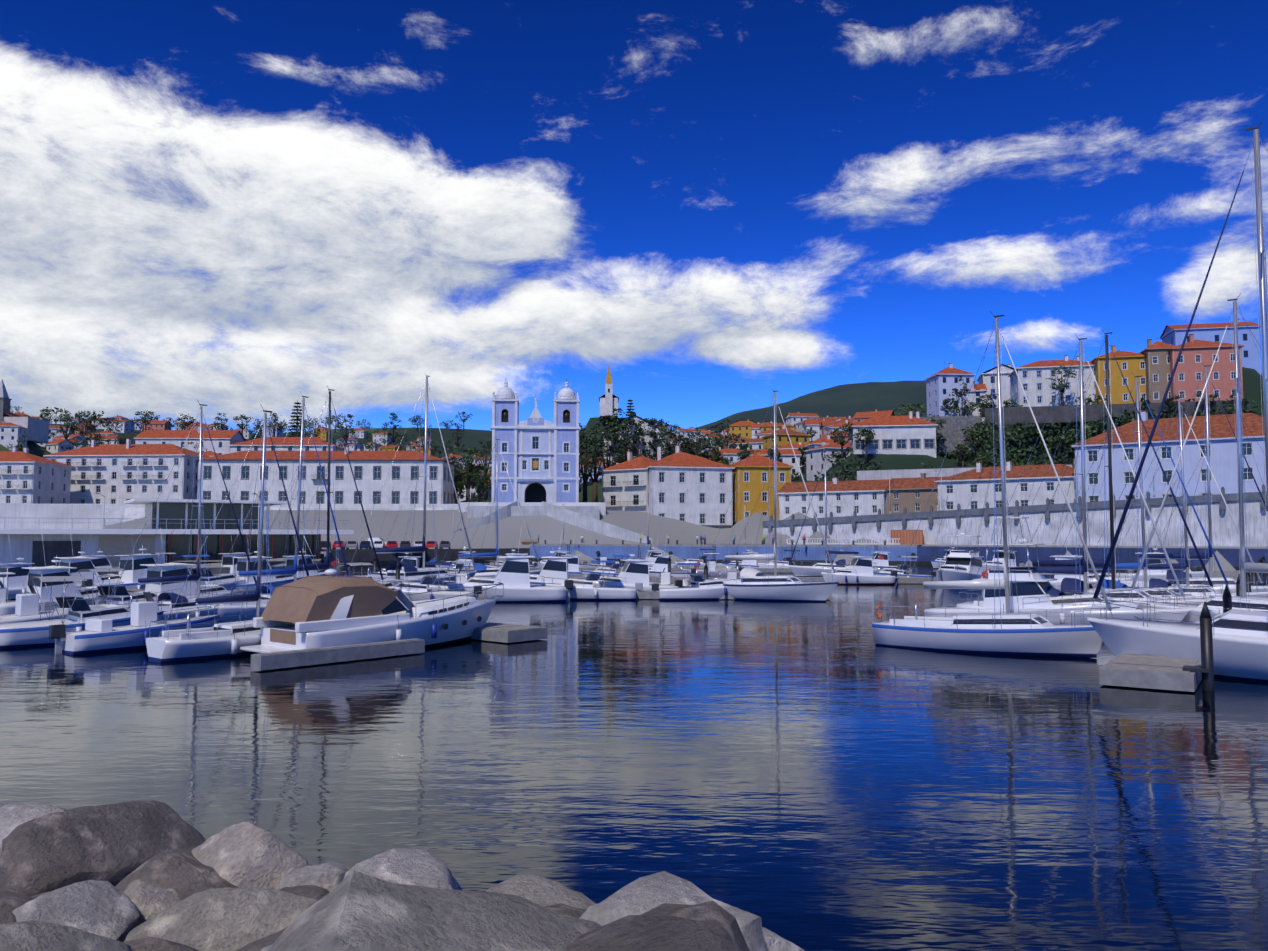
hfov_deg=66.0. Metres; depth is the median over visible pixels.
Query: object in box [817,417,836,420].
town house
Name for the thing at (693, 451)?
tree
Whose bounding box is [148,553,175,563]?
motorboat
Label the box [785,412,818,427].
town house
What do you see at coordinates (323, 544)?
car
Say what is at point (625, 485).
house
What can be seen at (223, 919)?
rock
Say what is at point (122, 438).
town tree
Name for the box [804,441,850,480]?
town house
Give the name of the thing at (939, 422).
town tree
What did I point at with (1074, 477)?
lamp post
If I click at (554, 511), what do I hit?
church stairs and ramps
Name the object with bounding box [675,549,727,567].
motorboat
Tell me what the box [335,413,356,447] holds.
skyline tree
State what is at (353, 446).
town house
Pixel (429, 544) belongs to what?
car
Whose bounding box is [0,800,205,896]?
rock
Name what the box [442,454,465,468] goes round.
town house
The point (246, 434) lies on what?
town house
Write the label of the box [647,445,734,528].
white building corner
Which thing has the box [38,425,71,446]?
town house
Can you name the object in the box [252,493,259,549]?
lamp post
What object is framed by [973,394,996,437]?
tree
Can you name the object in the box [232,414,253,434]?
skyline tree
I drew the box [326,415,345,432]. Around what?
tree
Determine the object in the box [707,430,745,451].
tree
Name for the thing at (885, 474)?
hill wall
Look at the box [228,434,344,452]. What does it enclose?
building
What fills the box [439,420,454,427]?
tree
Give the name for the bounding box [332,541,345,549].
car
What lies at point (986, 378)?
hill house
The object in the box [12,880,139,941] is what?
rock
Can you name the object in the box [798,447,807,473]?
tree
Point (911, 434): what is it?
glazed hill house
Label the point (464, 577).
motorboat
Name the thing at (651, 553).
motorboat
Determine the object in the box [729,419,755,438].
town house
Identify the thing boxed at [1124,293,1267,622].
sailboat
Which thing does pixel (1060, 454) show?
hill bush
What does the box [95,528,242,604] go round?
motorboat
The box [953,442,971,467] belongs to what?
town tree
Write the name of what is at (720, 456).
town house
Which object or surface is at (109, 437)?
town house
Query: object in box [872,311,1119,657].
sailboat
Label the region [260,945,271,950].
rock
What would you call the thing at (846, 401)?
ground
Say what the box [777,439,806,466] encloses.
town house
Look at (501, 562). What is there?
motorboat
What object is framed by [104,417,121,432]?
skyline tree
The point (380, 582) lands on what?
motorboat
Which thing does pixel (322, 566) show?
sailboat
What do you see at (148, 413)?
tree
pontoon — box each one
[127,589,144,591]
[128,591,546,642]
[251,638,424,670]
[373,556,930,583]
[396,563,830,598]
[530,552,911,572]
[1099,555,1265,691]
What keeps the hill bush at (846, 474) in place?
on the ground
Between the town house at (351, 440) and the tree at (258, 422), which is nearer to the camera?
the town house at (351, 440)
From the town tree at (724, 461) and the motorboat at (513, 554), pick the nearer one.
the motorboat at (513, 554)
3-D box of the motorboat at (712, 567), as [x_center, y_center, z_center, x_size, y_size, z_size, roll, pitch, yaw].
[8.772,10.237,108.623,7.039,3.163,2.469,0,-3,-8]
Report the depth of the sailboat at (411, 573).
79.62 m
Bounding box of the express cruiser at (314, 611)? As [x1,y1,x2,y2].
[240,537,503,652]
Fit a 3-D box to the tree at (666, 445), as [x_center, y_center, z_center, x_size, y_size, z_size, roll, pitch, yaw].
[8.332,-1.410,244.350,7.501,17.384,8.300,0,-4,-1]
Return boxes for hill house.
[850,410,937,457]
[965,381,986,421]
[977,364,1013,407]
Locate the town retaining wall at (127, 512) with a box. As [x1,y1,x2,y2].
[78,504,458,525]
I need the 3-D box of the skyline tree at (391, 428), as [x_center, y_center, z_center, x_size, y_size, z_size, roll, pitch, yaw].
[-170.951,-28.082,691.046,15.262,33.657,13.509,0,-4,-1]
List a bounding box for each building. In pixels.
[0,498,353,566]
[43,438,209,503]
[133,426,245,454]
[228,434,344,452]
[729,448,793,525]
[1071,410,1266,502]
[1090,344,1145,403]
[1167,334,1243,401]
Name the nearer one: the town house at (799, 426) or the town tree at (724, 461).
the town tree at (724, 461)
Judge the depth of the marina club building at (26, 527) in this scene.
100.92 m
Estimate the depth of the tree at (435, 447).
649.74 m
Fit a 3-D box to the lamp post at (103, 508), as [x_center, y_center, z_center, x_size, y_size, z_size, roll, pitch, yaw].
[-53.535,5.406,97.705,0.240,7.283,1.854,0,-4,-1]
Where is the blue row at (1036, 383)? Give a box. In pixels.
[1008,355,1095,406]
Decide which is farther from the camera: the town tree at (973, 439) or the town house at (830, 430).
the town house at (830, 430)
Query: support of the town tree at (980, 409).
on the ground
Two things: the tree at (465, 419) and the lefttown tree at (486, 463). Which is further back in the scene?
the tree at (465, 419)
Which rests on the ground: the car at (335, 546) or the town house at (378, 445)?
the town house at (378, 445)
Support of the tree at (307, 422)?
on the ground
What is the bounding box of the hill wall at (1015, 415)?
[985,400,1249,425]
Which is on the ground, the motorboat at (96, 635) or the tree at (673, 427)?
the tree at (673, 427)
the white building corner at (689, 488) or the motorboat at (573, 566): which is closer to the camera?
the motorboat at (573, 566)
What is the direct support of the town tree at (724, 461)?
on the ground
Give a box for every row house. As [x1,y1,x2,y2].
[777,477,893,519]
[885,469,948,513]
[934,456,1075,510]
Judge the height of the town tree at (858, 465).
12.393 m
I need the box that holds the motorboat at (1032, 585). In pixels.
[924,517,1139,623]
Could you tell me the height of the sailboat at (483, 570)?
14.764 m
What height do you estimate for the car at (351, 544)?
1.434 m
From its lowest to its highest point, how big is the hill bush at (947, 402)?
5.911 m
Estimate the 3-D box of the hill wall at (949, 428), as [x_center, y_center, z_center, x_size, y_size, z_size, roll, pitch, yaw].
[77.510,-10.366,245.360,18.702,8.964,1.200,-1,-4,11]
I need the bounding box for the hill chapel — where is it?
[599,366,618,417]
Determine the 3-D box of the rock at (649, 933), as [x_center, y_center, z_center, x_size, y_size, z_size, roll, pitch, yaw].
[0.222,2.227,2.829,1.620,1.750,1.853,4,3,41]
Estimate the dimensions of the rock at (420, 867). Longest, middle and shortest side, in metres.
1.272 x 1.115 x 0.746 m
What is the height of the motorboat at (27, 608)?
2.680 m
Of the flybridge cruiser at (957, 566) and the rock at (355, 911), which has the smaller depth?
the rock at (355, 911)
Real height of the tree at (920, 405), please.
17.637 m
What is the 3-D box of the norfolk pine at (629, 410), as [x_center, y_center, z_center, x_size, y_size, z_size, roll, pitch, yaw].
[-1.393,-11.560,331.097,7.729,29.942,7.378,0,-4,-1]
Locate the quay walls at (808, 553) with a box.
[97,544,1267,574]
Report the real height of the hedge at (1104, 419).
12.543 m
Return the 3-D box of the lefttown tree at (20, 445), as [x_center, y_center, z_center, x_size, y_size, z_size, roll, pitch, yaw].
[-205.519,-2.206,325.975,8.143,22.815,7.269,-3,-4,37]
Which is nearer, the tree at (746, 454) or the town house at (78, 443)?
the tree at (746, 454)
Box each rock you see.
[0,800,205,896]
[0,802,65,846]
[0,888,33,923]
[0,920,131,950]
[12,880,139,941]
[115,849,237,900]
[123,879,179,941]
[123,937,199,950]
[124,887,318,950]
[192,822,312,889]
[236,929,285,950]
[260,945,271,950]
[267,871,601,950]
[278,861,348,891]
[280,885,329,899]
[343,849,461,889]
[486,874,595,908]
[544,903,586,917]
[566,915,742,950]
[580,871,767,950]
[641,900,749,950]
[762,927,804,950]
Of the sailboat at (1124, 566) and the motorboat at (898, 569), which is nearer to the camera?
the sailboat at (1124, 566)
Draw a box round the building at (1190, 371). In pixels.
[1167,334,1243,401]
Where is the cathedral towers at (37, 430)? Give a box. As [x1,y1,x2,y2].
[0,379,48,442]
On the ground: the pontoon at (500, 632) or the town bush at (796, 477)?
the town bush at (796, 477)
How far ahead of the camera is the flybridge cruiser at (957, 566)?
91.22 m
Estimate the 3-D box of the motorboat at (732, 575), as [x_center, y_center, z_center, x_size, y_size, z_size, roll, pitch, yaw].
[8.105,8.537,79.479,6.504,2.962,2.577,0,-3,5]
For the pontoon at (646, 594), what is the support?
on the water
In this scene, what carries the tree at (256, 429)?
on the ground
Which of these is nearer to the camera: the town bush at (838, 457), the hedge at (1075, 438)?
the hedge at (1075, 438)
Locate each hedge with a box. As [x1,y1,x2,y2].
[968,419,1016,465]
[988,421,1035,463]
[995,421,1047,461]
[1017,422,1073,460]
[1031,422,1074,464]
[1057,418,1092,462]
[1071,421,1106,436]
[1088,415,1127,437]
[1102,412,1133,427]
[1150,411,1169,418]
[1161,404,1182,417]
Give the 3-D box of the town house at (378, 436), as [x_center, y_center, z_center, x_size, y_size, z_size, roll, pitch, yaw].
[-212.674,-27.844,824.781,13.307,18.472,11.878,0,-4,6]
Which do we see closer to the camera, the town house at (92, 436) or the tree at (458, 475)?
the tree at (458, 475)
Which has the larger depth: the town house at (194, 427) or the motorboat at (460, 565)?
the town house at (194, 427)
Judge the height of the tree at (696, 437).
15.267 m
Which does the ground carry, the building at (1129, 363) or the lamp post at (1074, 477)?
the building at (1129, 363)
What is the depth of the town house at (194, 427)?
730.95 m
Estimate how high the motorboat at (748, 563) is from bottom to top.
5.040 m
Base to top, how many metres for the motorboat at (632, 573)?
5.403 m
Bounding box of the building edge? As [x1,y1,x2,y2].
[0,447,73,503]
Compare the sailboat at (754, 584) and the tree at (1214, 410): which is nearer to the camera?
the sailboat at (754, 584)
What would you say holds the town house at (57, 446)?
on the ground
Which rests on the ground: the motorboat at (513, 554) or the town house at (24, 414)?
the town house at (24, 414)
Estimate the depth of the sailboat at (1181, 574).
66.82 m
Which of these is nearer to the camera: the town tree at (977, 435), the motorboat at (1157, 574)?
the motorboat at (1157, 574)
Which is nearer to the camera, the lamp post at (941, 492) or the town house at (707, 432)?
the lamp post at (941, 492)
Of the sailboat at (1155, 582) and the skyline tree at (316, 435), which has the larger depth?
the skyline tree at (316, 435)
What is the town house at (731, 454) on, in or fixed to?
on the ground
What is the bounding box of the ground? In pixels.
[0,367,1266,570]
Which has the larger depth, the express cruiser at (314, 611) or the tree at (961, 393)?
the tree at (961, 393)
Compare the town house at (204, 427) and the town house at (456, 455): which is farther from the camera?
the town house at (204, 427)
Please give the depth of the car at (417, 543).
166.10 m
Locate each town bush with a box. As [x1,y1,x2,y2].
[470,491,487,500]
[791,471,805,480]
[821,447,852,465]
[937,449,970,461]
[1074,391,1106,404]
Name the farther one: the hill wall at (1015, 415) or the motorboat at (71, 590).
the hill wall at (1015, 415)
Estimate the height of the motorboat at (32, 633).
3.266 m
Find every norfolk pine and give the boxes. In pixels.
[287,400,307,436]
[625,400,634,418]
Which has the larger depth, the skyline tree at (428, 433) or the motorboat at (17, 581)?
the skyline tree at (428, 433)
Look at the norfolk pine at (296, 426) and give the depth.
298.65 m
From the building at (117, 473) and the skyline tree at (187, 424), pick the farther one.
the skyline tree at (187, 424)
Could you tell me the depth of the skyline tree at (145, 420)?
629.86 m
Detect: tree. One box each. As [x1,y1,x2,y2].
[7,435,32,453]
[10,406,23,412]
[37,410,55,424]
[42,407,70,424]
[54,415,78,438]
[66,433,96,448]
[73,411,96,419]
[73,415,92,436]
[78,410,110,432]
[90,431,112,444]
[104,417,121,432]
[112,435,125,443]
[133,414,150,431]
[135,410,159,420]
[164,417,177,426]
[177,413,198,429]
[211,413,227,429]
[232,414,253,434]
[248,427,262,437]
[253,419,262,434]
[266,413,283,436]
[278,420,288,432]
[300,416,318,430]
[309,417,320,436]
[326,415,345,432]
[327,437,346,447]
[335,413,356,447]
[355,419,371,428]
[365,430,385,450]
[381,432,406,444]
[382,412,402,444]
[406,435,427,452]
[408,414,427,430]
[417,420,431,449]
[429,441,448,457]
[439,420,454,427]
[441,439,460,463]
[451,423,464,454]
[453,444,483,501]
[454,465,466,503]
[455,411,472,428]
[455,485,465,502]
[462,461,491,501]
[474,440,491,498]
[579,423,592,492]
[579,437,600,501]
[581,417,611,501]
[590,432,625,475]
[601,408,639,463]
[602,416,667,464]
[618,420,656,459]
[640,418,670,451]
[653,435,681,460]
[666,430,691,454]
[669,424,680,430]
[679,443,700,454]
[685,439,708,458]
[687,427,702,443]
[695,432,725,446]
[701,439,728,448]
[706,447,722,462]
[707,423,726,430]
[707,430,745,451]
[708,456,734,465]
[715,418,733,434]
[738,443,754,459]
[767,445,781,461]
[773,416,785,422]
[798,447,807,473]
[806,429,817,441]
[829,422,852,460]
[833,456,882,480]
[853,427,875,461]
[892,403,915,415]
[902,403,926,416]
[926,412,945,436]
[949,376,973,455]
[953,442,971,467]
[961,422,992,457]
[964,429,983,452]
[968,437,991,459]
[970,404,996,428]
[972,451,1004,466]
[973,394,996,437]
[974,441,1025,466]
[1002,398,1022,427]
[1046,365,1076,405]
[1050,428,1080,459]
[1066,428,1089,440]
[1089,419,1106,437]
[1132,398,1156,420]
[1163,395,1185,417]
[1191,392,1218,415]
[1219,388,1250,413]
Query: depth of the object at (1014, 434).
224.70 m
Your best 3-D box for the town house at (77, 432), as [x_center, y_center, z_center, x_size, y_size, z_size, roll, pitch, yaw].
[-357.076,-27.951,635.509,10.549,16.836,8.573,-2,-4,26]
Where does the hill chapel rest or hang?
on the ground
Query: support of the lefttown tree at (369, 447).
on the ground
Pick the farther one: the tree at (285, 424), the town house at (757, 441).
the tree at (285, 424)
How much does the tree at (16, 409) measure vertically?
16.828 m
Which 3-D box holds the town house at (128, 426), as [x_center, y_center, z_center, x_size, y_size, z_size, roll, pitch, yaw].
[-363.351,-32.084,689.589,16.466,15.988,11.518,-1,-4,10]
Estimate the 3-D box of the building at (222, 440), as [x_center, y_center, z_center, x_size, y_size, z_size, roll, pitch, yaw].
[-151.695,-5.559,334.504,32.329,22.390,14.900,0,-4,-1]
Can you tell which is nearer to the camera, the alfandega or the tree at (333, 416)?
the alfandega
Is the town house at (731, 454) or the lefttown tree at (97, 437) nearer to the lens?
the town house at (731, 454)
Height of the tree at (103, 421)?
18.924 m
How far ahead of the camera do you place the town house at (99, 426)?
753.38 m
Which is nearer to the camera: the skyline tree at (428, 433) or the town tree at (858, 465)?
the town tree at (858, 465)
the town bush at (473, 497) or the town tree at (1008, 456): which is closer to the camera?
the town tree at (1008, 456)
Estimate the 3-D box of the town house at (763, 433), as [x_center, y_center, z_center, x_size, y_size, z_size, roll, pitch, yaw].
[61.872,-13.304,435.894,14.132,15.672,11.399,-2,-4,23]
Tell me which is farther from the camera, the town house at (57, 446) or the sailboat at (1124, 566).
the town house at (57, 446)
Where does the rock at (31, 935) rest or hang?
on the breakwater rock core
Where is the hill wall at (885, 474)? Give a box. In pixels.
[857,465,1071,479]
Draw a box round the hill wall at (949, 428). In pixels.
[919,416,981,451]
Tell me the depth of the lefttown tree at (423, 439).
319.60 m
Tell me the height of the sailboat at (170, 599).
12.430 m
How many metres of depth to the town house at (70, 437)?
490.43 m
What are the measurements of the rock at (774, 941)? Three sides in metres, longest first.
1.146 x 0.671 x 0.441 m
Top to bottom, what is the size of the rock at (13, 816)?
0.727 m
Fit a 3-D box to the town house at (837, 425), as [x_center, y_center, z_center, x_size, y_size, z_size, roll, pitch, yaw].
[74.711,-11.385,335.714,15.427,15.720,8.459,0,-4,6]
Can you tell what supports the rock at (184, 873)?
on the breakwater rock core
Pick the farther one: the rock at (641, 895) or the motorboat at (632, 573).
the motorboat at (632, 573)
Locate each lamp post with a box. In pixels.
[94,493,104,528]
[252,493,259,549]
[563,504,563,543]
[941,473,942,510]
[1074,456,1079,501]
[1152,449,1156,496]
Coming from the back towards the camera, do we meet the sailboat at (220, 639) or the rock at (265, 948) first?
the sailboat at (220, 639)
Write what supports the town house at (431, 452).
on the ground
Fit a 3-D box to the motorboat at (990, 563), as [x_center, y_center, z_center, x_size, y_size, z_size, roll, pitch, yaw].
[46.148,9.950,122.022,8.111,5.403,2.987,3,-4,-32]
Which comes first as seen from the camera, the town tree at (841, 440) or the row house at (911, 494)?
the row house at (911, 494)
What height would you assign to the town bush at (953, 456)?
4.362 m
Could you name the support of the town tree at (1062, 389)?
on the ground
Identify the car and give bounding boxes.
[321,541,330,549]
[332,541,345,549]
[346,541,358,549]
[359,541,370,549]
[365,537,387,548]
[372,541,385,549]
[386,541,397,547]
[400,541,410,546]
[413,541,421,545]
[425,541,437,549]
[439,541,450,548]
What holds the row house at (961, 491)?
on the ground
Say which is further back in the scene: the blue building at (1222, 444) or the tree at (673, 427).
the tree at (673, 427)
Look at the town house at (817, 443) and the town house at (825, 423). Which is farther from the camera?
the town house at (825, 423)
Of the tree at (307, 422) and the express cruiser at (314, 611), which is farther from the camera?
the tree at (307, 422)
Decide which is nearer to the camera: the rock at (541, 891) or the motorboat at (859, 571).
the rock at (541, 891)
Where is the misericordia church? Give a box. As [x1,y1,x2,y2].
[467,379,599,519]
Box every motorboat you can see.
[0,534,34,600]
[0,536,123,614]
[0,572,25,602]
[0,576,163,648]
[0,585,100,623]
[41,569,180,610]
[49,592,219,654]
[54,529,121,587]
[82,534,195,589]
[83,537,111,567]
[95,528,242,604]
[144,555,245,589]
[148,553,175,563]
[219,531,252,574]
[232,530,305,594]
[283,538,337,576]
[335,563,407,586]
[369,540,418,574]
[377,562,481,600]
[419,561,473,589]
[421,554,473,571]
[436,540,493,569]
[446,527,572,601]
[474,541,527,569]
[484,551,537,567]
[529,533,572,584]
[532,537,587,567]
[534,541,582,576]
[541,560,642,599]
[579,554,624,567]
[581,532,682,589]
[581,555,629,576]
[626,541,678,567]
[649,537,695,576]
[649,568,690,587]
[652,563,739,599]
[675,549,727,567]
[682,553,743,576]
[703,562,740,578]
[722,542,758,567]
[758,550,814,567]
[821,540,896,584]
[849,537,908,572]
[873,556,935,580]
[924,517,1139,623]
[931,545,964,568]
[982,546,1024,570]
[1049,530,1130,590]
[1109,531,1204,580]
[1134,611,1265,623]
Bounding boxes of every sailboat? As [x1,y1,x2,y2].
[96,400,263,619]
[146,404,308,662]
[200,392,348,622]
[233,386,385,593]
[331,375,476,585]
[429,438,541,577]
[691,389,839,601]
[789,457,883,576]
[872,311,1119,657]
[957,337,1191,623]
[982,329,1215,603]
[1049,373,1233,598]
[1083,118,1267,681]
[1091,394,1267,597]
[1100,363,1267,597]
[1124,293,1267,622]
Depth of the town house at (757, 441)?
356.12 m
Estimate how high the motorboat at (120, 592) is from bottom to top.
3.266 m
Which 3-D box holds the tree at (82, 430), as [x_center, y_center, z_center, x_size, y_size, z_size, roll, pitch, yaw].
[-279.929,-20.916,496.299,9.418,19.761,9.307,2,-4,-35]
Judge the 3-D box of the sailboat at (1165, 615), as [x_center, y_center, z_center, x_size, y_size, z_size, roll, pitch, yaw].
[21.798,0.525,49.027,10.670,15.198,3.516,-2,-2,37]
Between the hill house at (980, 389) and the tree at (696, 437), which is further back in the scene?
the tree at (696, 437)
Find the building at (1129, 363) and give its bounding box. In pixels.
[1090,344,1145,403]
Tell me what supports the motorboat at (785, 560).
on the water
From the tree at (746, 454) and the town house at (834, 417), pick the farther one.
the town house at (834, 417)
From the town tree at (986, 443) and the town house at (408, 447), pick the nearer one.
the town tree at (986, 443)
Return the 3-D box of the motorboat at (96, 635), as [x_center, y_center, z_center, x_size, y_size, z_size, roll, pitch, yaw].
[-21.056,6.344,41.755,2.548,2.680,7.039,-5,-5,40]
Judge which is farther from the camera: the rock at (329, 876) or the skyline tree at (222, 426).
the skyline tree at (222, 426)
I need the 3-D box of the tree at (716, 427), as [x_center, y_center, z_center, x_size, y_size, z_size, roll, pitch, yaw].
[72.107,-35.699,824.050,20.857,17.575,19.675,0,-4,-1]
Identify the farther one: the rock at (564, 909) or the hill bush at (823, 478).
the hill bush at (823, 478)
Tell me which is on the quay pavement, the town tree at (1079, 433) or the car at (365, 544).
the car at (365, 544)
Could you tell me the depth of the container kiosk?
171.42 m
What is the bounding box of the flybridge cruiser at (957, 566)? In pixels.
[937,533,987,580]
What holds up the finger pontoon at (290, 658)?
on the water
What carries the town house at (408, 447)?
on the ground
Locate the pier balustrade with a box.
[786,538,899,544]
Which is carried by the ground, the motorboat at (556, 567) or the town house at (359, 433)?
the town house at (359, 433)
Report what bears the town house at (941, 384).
on the ground
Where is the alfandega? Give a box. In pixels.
[195,446,455,503]
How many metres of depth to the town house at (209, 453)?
319.60 m
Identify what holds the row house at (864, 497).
on the ground
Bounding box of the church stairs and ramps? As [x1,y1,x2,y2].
[458,501,651,544]
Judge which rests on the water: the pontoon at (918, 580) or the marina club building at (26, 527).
the pontoon at (918, 580)
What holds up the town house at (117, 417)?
on the ground
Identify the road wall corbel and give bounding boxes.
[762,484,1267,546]
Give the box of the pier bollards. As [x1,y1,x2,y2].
[544,540,915,561]
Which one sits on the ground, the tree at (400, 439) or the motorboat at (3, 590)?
the tree at (400, 439)
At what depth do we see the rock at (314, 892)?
7.98 m
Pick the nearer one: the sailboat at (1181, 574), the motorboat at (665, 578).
the sailboat at (1181, 574)
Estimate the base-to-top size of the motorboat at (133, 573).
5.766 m
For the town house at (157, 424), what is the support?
on the ground
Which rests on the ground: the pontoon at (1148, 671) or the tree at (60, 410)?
the tree at (60, 410)
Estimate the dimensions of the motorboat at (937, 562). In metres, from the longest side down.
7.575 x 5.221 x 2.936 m
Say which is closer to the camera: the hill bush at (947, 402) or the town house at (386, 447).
the hill bush at (947, 402)
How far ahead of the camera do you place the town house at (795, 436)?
339.10 m
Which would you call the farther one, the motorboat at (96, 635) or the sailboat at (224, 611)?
the sailboat at (224, 611)
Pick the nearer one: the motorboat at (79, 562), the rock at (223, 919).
the rock at (223, 919)
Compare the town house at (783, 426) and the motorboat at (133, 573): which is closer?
the motorboat at (133, 573)
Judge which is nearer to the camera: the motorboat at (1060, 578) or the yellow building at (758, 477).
the motorboat at (1060, 578)
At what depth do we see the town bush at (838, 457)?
243.97 m
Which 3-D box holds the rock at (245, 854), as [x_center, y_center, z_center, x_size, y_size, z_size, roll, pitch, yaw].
[-3.738,3.842,9.012,1.598,1.232,1.149,3,-5,-38]
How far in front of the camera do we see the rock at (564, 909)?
6.12 m
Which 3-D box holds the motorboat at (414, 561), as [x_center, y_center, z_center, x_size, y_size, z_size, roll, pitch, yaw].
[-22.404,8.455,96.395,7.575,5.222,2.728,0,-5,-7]
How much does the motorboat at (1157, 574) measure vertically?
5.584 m
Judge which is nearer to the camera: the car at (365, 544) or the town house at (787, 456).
the car at (365, 544)
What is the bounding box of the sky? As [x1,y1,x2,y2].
[0,0,1267,432]
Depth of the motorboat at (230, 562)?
94.47 m
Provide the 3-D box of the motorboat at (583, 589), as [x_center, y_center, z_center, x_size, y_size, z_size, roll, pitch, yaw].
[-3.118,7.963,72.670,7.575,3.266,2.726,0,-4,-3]
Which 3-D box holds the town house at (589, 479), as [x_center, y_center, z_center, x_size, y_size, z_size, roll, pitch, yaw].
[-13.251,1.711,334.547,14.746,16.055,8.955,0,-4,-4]
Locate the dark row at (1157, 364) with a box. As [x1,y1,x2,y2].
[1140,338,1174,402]
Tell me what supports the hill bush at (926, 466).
on the ground
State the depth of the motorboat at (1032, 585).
48.64 m
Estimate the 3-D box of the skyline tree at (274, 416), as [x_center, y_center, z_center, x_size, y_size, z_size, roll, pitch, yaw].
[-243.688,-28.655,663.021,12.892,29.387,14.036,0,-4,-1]
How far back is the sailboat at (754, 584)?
71.45 m
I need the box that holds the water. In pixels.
[0,561,1267,950]
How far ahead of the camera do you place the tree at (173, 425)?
1050.15 m
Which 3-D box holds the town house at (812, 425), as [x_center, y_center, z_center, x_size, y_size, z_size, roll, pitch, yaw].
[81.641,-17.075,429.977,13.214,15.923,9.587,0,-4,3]
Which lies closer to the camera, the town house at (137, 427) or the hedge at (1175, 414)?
the hedge at (1175, 414)
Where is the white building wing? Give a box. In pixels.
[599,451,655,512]
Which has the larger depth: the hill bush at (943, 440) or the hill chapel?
the hill chapel
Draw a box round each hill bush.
[814,471,849,481]
[835,468,867,480]
[920,463,935,468]
[936,434,944,455]
[940,394,977,413]
[1007,446,1057,465]
[1053,445,1073,467]
[1112,410,1134,427]
[1229,400,1263,416]
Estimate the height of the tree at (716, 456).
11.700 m
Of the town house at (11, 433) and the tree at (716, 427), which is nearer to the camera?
the town house at (11, 433)
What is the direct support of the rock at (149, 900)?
on the breakwater rock core
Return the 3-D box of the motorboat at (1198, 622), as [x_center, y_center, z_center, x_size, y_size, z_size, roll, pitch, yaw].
[22.364,6.128,35.367,7.575,2.316,2.729,-3,-4,29]
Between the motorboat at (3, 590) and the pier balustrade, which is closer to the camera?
the motorboat at (3, 590)
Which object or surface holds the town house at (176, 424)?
on the ground
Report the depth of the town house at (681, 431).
620.81 m
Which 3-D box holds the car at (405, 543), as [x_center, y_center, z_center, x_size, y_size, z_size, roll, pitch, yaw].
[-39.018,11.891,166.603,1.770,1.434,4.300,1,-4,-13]
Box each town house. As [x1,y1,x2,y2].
[0,421,27,449]
[15,411,30,416]
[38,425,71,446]
[45,438,74,453]
[52,432,87,446]
[68,437,82,448]
[75,423,95,434]
[83,433,101,445]
[95,417,116,428]
[96,433,125,444]
[97,430,118,434]
[104,420,134,432]
[114,415,128,419]
[134,419,148,429]
[144,419,171,429]
[174,421,186,429]
[184,421,205,429]
[196,424,212,429]
[202,446,219,456]
[209,422,228,429]
[234,428,251,438]
[266,425,281,436]
[313,427,331,439]
[336,436,357,445]
[340,443,363,450]
[349,427,366,437]
[363,442,380,450]
[372,432,391,444]
[379,444,402,450]
[405,441,420,450]
[415,447,435,456]
[416,436,431,446]
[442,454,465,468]
[457,481,491,502]
[469,455,484,465]
[580,459,603,483]
[673,428,699,441]
[702,430,718,436]
[704,433,732,446]
[709,448,729,463]
[719,447,741,463]
[728,438,762,450]
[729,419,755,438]
[747,447,800,476]
[751,422,770,438]
[754,427,778,437]
[760,422,793,431]
[761,425,811,448]
[773,424,790,432]
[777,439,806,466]
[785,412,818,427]
[795,419,816,432]
[803,419,833,440]
[804,434,837,449]
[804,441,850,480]
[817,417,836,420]
[820,419,843,434]
[821,416,845,419]
[821,429,847,443]
[823,418,854,433]
[827,419,860,430]
[853,409,894,421]
[924,362,975,416]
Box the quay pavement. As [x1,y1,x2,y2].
[96,543,1266,568]
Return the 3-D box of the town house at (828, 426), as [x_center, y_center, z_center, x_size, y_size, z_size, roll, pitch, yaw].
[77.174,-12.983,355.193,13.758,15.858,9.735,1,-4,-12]
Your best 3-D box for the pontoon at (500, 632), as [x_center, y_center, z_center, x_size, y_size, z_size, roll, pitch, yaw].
[-28.234,8.364,63.834,62.000,0.536,2.400,-3,-5,41]
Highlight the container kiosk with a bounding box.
[890,530,922,544]
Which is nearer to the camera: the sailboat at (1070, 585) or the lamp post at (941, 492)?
the sailboat at (1070, 585)
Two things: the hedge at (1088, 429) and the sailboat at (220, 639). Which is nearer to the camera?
the sailboat at (220, 639)
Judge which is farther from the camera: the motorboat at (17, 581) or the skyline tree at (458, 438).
the skyline tree at (458, 438)
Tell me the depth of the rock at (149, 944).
5.83 m

